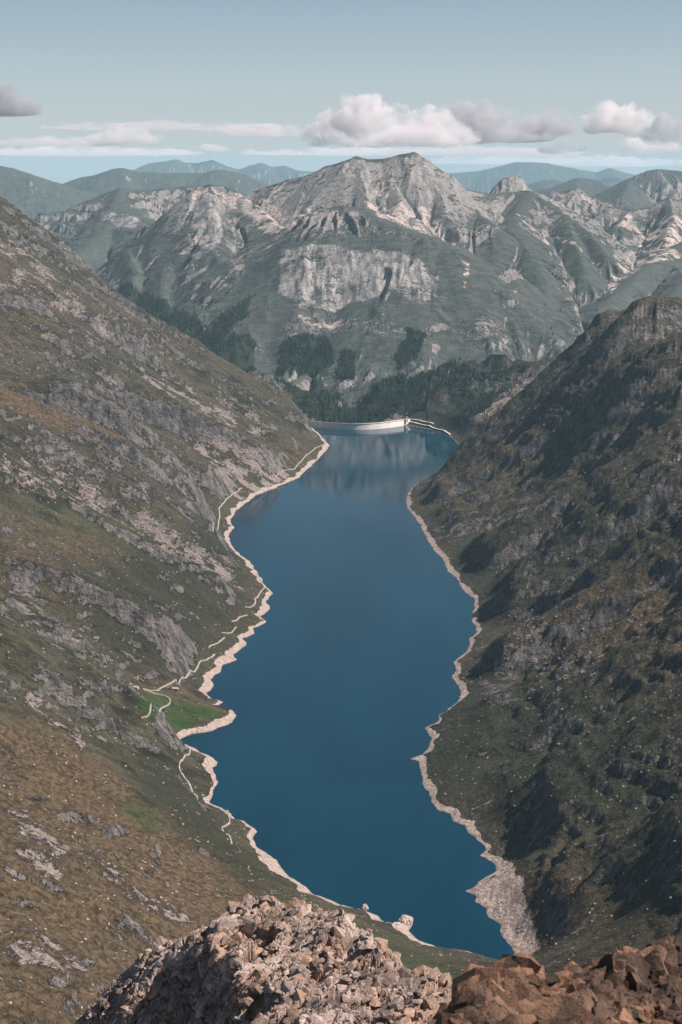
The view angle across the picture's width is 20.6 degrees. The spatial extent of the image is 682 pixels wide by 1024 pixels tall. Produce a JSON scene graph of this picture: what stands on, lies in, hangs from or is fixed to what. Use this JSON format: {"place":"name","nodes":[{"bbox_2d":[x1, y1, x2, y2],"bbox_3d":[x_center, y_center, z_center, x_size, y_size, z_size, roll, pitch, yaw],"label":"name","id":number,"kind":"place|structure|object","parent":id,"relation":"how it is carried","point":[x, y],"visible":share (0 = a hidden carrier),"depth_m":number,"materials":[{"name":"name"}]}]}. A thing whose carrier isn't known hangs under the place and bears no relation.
{"place":"outdoors","nodes":[
{"label":"outdoors","id":0,"kind":"place"},
{"bbox_2d":[141,689,170,718],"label":"path","id":1,"kind":"structure","parent":0,"point":[164,706],"depth_m":3894.42,"materials":[{"name":"beige gravel"}]},
{"bbox_2d":[142,654,214,690],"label":"path","id":2,"kind":"structure","parent":0,"point":[187,675],"depth_m":4181.02,"materials":[{"name":"grey gravel"}]},
{"bbox_2d":[179,748,198,799],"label":"path","id":3,"kind":"structure","parent":0,"point":[184,756],"depth_m":3527.80,"materials":[{"name":"beige gravel"}]},
{"bbox_2d":[208,637,224,647],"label":"path","id":4,"kind":"structure","parent":0,"point":[219,641],"depth_m":4520.52,"materials":[{"name":"beige gravel"}]},
{"bbox_2d":[212,488,241,531],"bbox_3d":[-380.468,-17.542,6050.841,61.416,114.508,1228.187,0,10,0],"label":"path","id":5,"kind":"structure","parent":0,"point":[221,506],"depth_m":6299.12,"materials":[{"name":"grey gravel"}]},
{"bbox_2d":[221,810,232,844],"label":"path","id":6,"kind":"structure","parent":0,"point":[227,824],"depth_m":3245.50,"materials":[{"name":"beige gravel"}]},
{"bbox_2d":[244,573,264,607],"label":"path","id":7,"kind":"structure","parent":0,"point":[253,605],"depth_m":5053.65,"materials":[{"name":"grey gravel"}]},
{"bbox_2d":[274,444,323,477],"bbox_3d":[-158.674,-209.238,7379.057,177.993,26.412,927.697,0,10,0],"label":"path","id":8,"kind":"structure","parent":0,"point":[299,462],"depth_m":7273.30,"materials":[{"name":"grey gravel"}]},
{"bbox_2d":[0,196,681,1023],"bbox_3d":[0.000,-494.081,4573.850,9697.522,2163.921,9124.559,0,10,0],"label":"terrain","id":9,"kind":"structure","parent":0,"point":[506,736],"depth_m":4169.55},
{"bbox_2d":[81,895,450,1023],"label":"rock crag","id":10,"kind":"structure","parent":9,"relation":"on","point":[278,958],"depth_m":59.47,"materials":[{"name":"grey stone"}]},
{"bbox_2d":[193,988,201,997],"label":"boulder","id":11,"kind":"object","parent":10,"relation":"on","point":[197,993],"visible":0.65,"depth_m":61.45,"materials":[{"name":"grey stone"}]},
{"bbox_2d":[220,935,230,944],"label":"boulder","id":12,"kind":"object","parent":10,"relation":"on","point":[225,939],"visible":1,"depth_m":61.20,"materials":[{"name":"beige stone"}]},
{"bbox_2d":[233,960,243,966],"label":"boulder","id":13,"kind":"object","parent":10,"relation":"on","point":[235,964],"visible":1,"depth_m":59.06,"materials":[{"name":"beige stone"}]},
{"bbox_2d":[242,894,252,902],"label":"boulder","id":14,"kind":"object","parent":10,"relation":"on","point":[246,897],"visible":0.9,"depth_m":66.60,"materials":[{"name":"beige stone"}]},
{"bbox_2d":[252,957,261,963],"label":"boulder","id":15,"kind":"object","parent":10,"relation":"on","point":[257,960],"visible":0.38,"depth_m":59.45,"materials":[{"name":"beige stone"}]},
{"bbox_2d":[75,895,451,1023],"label":"rubble","id":16,"kind":"object","parent":10,"relation":"on","point":[178,964],"visible":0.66,"depth_m":59.89,"materials":[{"name":"grey stone"}]},
{"bbox_2d":[249,986,263,995],"bbox_3d":[-2.500,14.277,56.119,0.477,0.358,0.355,17,-20,30],"label":"boulder","id":17,"kind":"object","parent":16,"relation":"on","point":[258,990],"visible":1,"depth_m":55.98,"materials":[{"name":"beige stone"}]},
{"bbox_2d":[277,945,290,951],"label":"boulder","id":18,"kind":"object","parent":16,"relation":"on","point":[282,947],"visible":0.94,"depth_m":59.76,"materials":[{"name":"beige stone"}]},
{"bbox_2d":[288,909,297,915],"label":"boulder","id":19,"kind":"object","parent":16,"relation":"on","point":[291,912],"visible":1,"depth_m":62.48,"materials":[{"name":"grey stone"}]},
{"bbox_2d":[298,964,307,972],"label":"boulder","id":20,"kind":"object","parent":16,"relation":"on","point":[301,967],"visible":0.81,"depth_m":55.47,"materials":[{"name":"beige stone"}]},
{"bbox_2d":[309,978,318,984],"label":"boulder","id":21,"kind":"object","parent":16,"relation":"on","point":[311,980],"visible":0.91,"depth_m":54.58,"materials":[{"name":"beige stone"}]},
{"bbox_2d":[323,971,329,979],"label":"boulder","id":22,"kind":"object","parent":16,"relation":"on","point":[325,975],"visible":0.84,"depth_m":54.73,"materials":[{"name":"beige stone"}]},
{"bbox_2d":[339,937,347,945],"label":"boulder","id":23,"kind":"object","parent":16,"relation":"on","point":[344,941],"visible":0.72,"depth_m":56.62,"materials":[{"name":"beige stone"}]},
{"bbox_2d":[340,994,349,1002],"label":"boulder","id":24,"kind":"object","parent":16,"relation":"on","point":[345,998],"visible":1,"depth_m":51.15,"materials":[{"name":"beige stone"}]},
{"bbox_2d":[346,913,355,921],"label":"boulder","id":25,"kind":"object","parent":16,"relation":"on","point":[351,916],"visible":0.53,"depth_m":60.48,"materials":[{"name":"beige stone"}]},
{"bbox_2d":[380,961,394,966],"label":"boulder","id":26,"kind":"object","parent":16,"relation":"on","point":[390,963],"visible":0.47,"depth_m":53.89,"materials":[{"name":"beige stone"}]},
{"bbox_2d":[388,995,403,1010],"bbox_3d":[1.473,13.145,50.220,0.354,0.357,0.476,-3,42,51],"label":"boulder","id":27,"kind":"object","parent":16,"relation":"on","point":[396,1004],"visible":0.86,"depth_m":50.08,"materials":[{"name":"grey stone"}]},
{"bbox_2d":[411,999,421,1005],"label":"boulder","id":28,"kind":"object","parent":16,"relation":"on","point":[416,1002],"visible":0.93,"depth_m":49.37,"materials":[{"name":"beige stone"}]},
{"bbox_2d":[439,972,450,986],"bbox_3d":[2.819,12.823,51.251,0.416,0.359,0.463,-19,19,4],"label":"boulder","id":29,"kind":"object","parent":16,"relation":"on","point":[444,978],"visible":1,"depth_m":51.15,"materials":[{"name":"beige stone"}]},
{"bbox_2d":[259,896,270,903],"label":"boulder","id":30,"kind":"object","parent":10,"relation":"on","point":[262,899],"visible":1,"depth_m":65.43,"materials":[{"name":"beige stone"}]},
{"bbox_2d":[260,941,269,946],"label":"boulder","id":31,"kind":"object","parent":10,"relation":"on","point":[264,943],"visible":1,"depth_m":61.43,"materials":[{"name":"brown stone"}]},
{"bbox_2d":[268,986,274,994],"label":"boulder","id":32,"kind":"object","parent":10,"relation":"on","point":[270,990],"visible":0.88,"depth_m":55.58,"materials":[{"name":"beige stone"}]},
{"bbox_2d":[268,900,277,906],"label":"boulder","id":33,"kind":"object","parent":10,"relation":"on","point":[272,903],"visible":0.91,"depth_m":64.85,"materials":[{"name":"grey stone"}]},
{"bbox_2d":[279,923,288,930],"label":"boulder","id":34,"kind":"object","parent":10,"relation":"on","point":[281,926],"visible":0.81,"depth_m":61.34,"materials":[{"name":"beige stone"}]},
{"bbox_2d":[280,962,289,969],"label":"boulder","id":35,"kind":"object","parent":10,"relation":"on","point":[284,966],"visible":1,"depth_m":56.77,"materials":[{"name":"beige stone"}]},
{"bbox_2d":[281,969,289,975],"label":"boulder","id":36,"kind":"object","parent":10,"relation":"on","point":[284,972],"visible":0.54,"depth_m":56.69,"materials":[{"name":"beige stone"}]},
{"bbox_2d":[292,951,303,955],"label":"boulder","id":37,"kind":"object","parent":10,"relation":"on","point":[297,953],"visible":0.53,"depth_m":57.52,"materials":[{"name":"beige stone"}]},
{"bbox_2d":[292,973,305,982],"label":"boulder","id":38,"kind":"object","parent":10,"relation":"on","point":[300,977],"visible":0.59,"depth_m":54.84,"materials":[{"name":"beige stone"}]},
{"bbox_2d":[323,922,332,932],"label":"boulder","id":39,"kind":"object","parent":10,"relation":"on","point":[328,924],"visible":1,"depth_m":59.05,"materials":[{"name":"beige stone"}]},
{"bbox_2d":[323,949,335,954],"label":"boulder","id":40,"kind":"object","parent":10,"relation":"on","point":[325,951],"visible":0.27,"depth_m":56.43,"materials":[{"name":"beige stone"}]},
{"bbox_2d":[327,971,338,980],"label":"boulder","id":41,"kind":"object","parent":10,"relation":"on","point":[333,974],"visible":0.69,"depth_m":54.41,"materials":[{"name":"beige stone"}]},
{"bbox_2d":[330,926,345,937],"bbox_3d":[-0.061,13.167,58.803,0.515,0.366,0.378,4,-7,-16],"label":"boulder","id":42,"kind":"object","parent":10,"relation":"on","point":[337,931],"visible":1,"depth_m":58.76,"materials":[{"name":"beige stone"}]},
{"bbox_2d":[339,974,353,980],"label":"boulder","id":43,"kind":"object","parent":10,"relation":"on","point":[345,977],"visible":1,"depth_m":53.52,"materials":[{"name":"beige stone"}]},
{"bbox_2d":[369,998,381,1008],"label":"boulder","id":44,"kind":"object","parent":10,"relation":"on","point":[375,1003],"visible":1,"depth_m":51.05,"materials":[{"name":"beige stone"}]},
{"bbox_2d":[372,976,381,987],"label":"boulder","id":45,"kind":"object","parent":10,"relation":"on","point":[377,980],"visible":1,"depth_m":51.63,"materials":[{"name":"beige stone"}]},
{"bbox_2d":[382,1009,393,1019],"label":"boulder","id":46,"kind":"object","parent":10,"relation":"on","point":[387,1014],"visible":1,"depth_m":49.20,"materials":[{"name":"beige stone"}]},
{"bbox_2d":[404,1007,414,1018],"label":"boulder","id":47,"kind":"object","parent":10,"relation":"on","point":[410,1012],"visible":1,"depth_m":48.35,"materials":[{"name":"beige stone"}]},
{"bbox_2d":[422,999,438,1009],"bbox_3d":[2.383,12.890,48.942,0.448,0.392,0.562,-7,13,-34],"label":"boulder","id":48,"kind":"object","parent":10,"relation":"on","point":[430,1004],"visible":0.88,"depth_m":48.82,"materials":[{"name":"beige stone"}]},
{"bbox_2d":[431,992,441,998],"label":"boulder","id":49,"kind":"object","parent":10,"relation":"on","point":[434,995],"visible":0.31,"depth_m":49.65,"materials":[{"name":"beige stone"}]},
{"bbox_2d":[0,218,681,1014],"bbox_3d":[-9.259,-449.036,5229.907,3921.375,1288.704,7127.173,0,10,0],"label":"scree boulders","id":50,"kind":"object","parent":9,"relation":"on","point":[238,616],"visible":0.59,"depth_m":3724.45,"materials":[{"name":"grey stone"}]},
{"bbox_2d":[307,418,409,429],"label":"dam","id":51,"kind":"structure","parent":9,"relation":"on","point":[356,426],"depth_m":8358.64,"materials":[{"name":"concrete"}]},
{"bbox_2d":[361,904,368,910],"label":"rock knoll","id":52,"kind":"structure","parent":9,"relation":"on","point":[364,907],"depth_m":2951.49,"materials":[{"name":"beige stone"}]},
{"bbox_2d":[398,915,412,924],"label":"rock knoll","id":53,"kind":"structure","parent":9,"relation":"on","point":[405,919],"depth_m":2892.40,"materials":[{"name":"beige stone"}]},
{"bbox_2d":[463,941,681,1023],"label":"rock ledge","id":54,"kind":"object","parent":9,"relation":"on","point":[660,1008],"visible":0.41,"depth_m":9.05,"materials":[{"name":"brown stone"}]},
{"bbox_2d":[429,932,681,1023],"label":"rubble","id":55,"kind":"object","parent":54,"relation":"on","point":[527,995],"visible":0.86,"depth_m":8.98,"materials":[{"name":"brown stone"}]},
{"bbox_2d":[555,966,582,981],"bbox_3d":[1.126,2.299,9.332,0.150,0.107,0.110,-5,38,-36],"label":"boulder","id":56,"kind":"object","parent":55,"relation":"on","point":[573,972],"visible":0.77,"depth_m":9.30,"materials":[{"name":"beige stone"}]},
{"bbox_2d":[596,983,608,993],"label":"boulder","id":57,"kind":"object","parent":55,"relation":"on","point":[600,987],"visible":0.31,"depth_m":9.18,"materials":[{"name":"brown stone"}]},
{"bbox_2d":[596,954,614,980],"bbox_3d":[1.310,2.274,9.293,0.094,0.178,0.149,31,-1,9],"label":"boulder","id":58,"kind":"object","parent":55,"relation":"on","point":[606,960],"visible":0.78,"depth_m":9.28,"materials":[{"name":"stone"}]},
{"bbox_2d":[599,1009,615,1016],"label":"boulder","id":59,"kind":"object","parent":55,"relation":"on","point":[612,1013],"visible":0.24,"depth_m":8.81,"materials":[{"name":"brown stone"}]},
{"bbox_2d":[607,1017,618,1023],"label":"boulder","id":60,"kind":"object","parent":55,"relation":"on","point":[613,1020],"visible":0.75,"depth_m":8.43,"materials":[{"name":"brown stone"}]},
{"bbox_2d":[627,972,642,991],"bbox_3d":[1.444,2.335,9.291,0.114,0.088,0.102,38,14,34],"label":"boulder","id":61,"kind":"object","parent":54,"relation":"on","point":[634,981],"visible":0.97,"depth_m":9.26,"materials":[{"name":"brown stone"}]},
{"bbox_2d":[0,160,681,219],"bbox_3d":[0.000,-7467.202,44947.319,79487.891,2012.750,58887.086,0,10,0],"label":"distant mountains","id":62,"kind":"structure","parent":0,"point":[30,196],"depth_m":28961.08,"materials":[{"name":"grey stone"}]},
{"bbox_2d":[0,0,681,183],"label":"sky","id":63,"kind":"structure","parent":0,"point":[88,87],"materials":[{"name":"blue"}]},
{"bbox_2d":[180,422,514,958],"bbox_3d":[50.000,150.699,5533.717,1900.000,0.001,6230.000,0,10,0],"label":"lake","id":64,"kind":"structure","parent":0,"point":[336,689],"depth_m":4172.83,"materials":[{"name":"liquid"}]},
{"bbox_2d":[34,152,681,417],"bbox_3d":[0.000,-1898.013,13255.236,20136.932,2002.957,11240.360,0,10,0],"label":"mountains","id":65,"kind":"structure","parent":0,"point":[399,243],"depth_m":11820.92,"materials":[{"name":"grey stone"}]},
{"bbox_2d":[116,280,634,435],"bbox_3d":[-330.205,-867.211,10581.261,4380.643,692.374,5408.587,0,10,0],"label":"forest","id":66,"kind":"object","parent":65,"relation":"on","point":[393,397],"visible":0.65,"depth_m":10182.00,"materials":[{"name":"green plant"}]},
{"bbox_2d":[409,421,450,434],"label":"road","id":67,"kind":"structure","parent":0,"point":[431,427],"depth_m":8353.70,"materials":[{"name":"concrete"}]}
]}

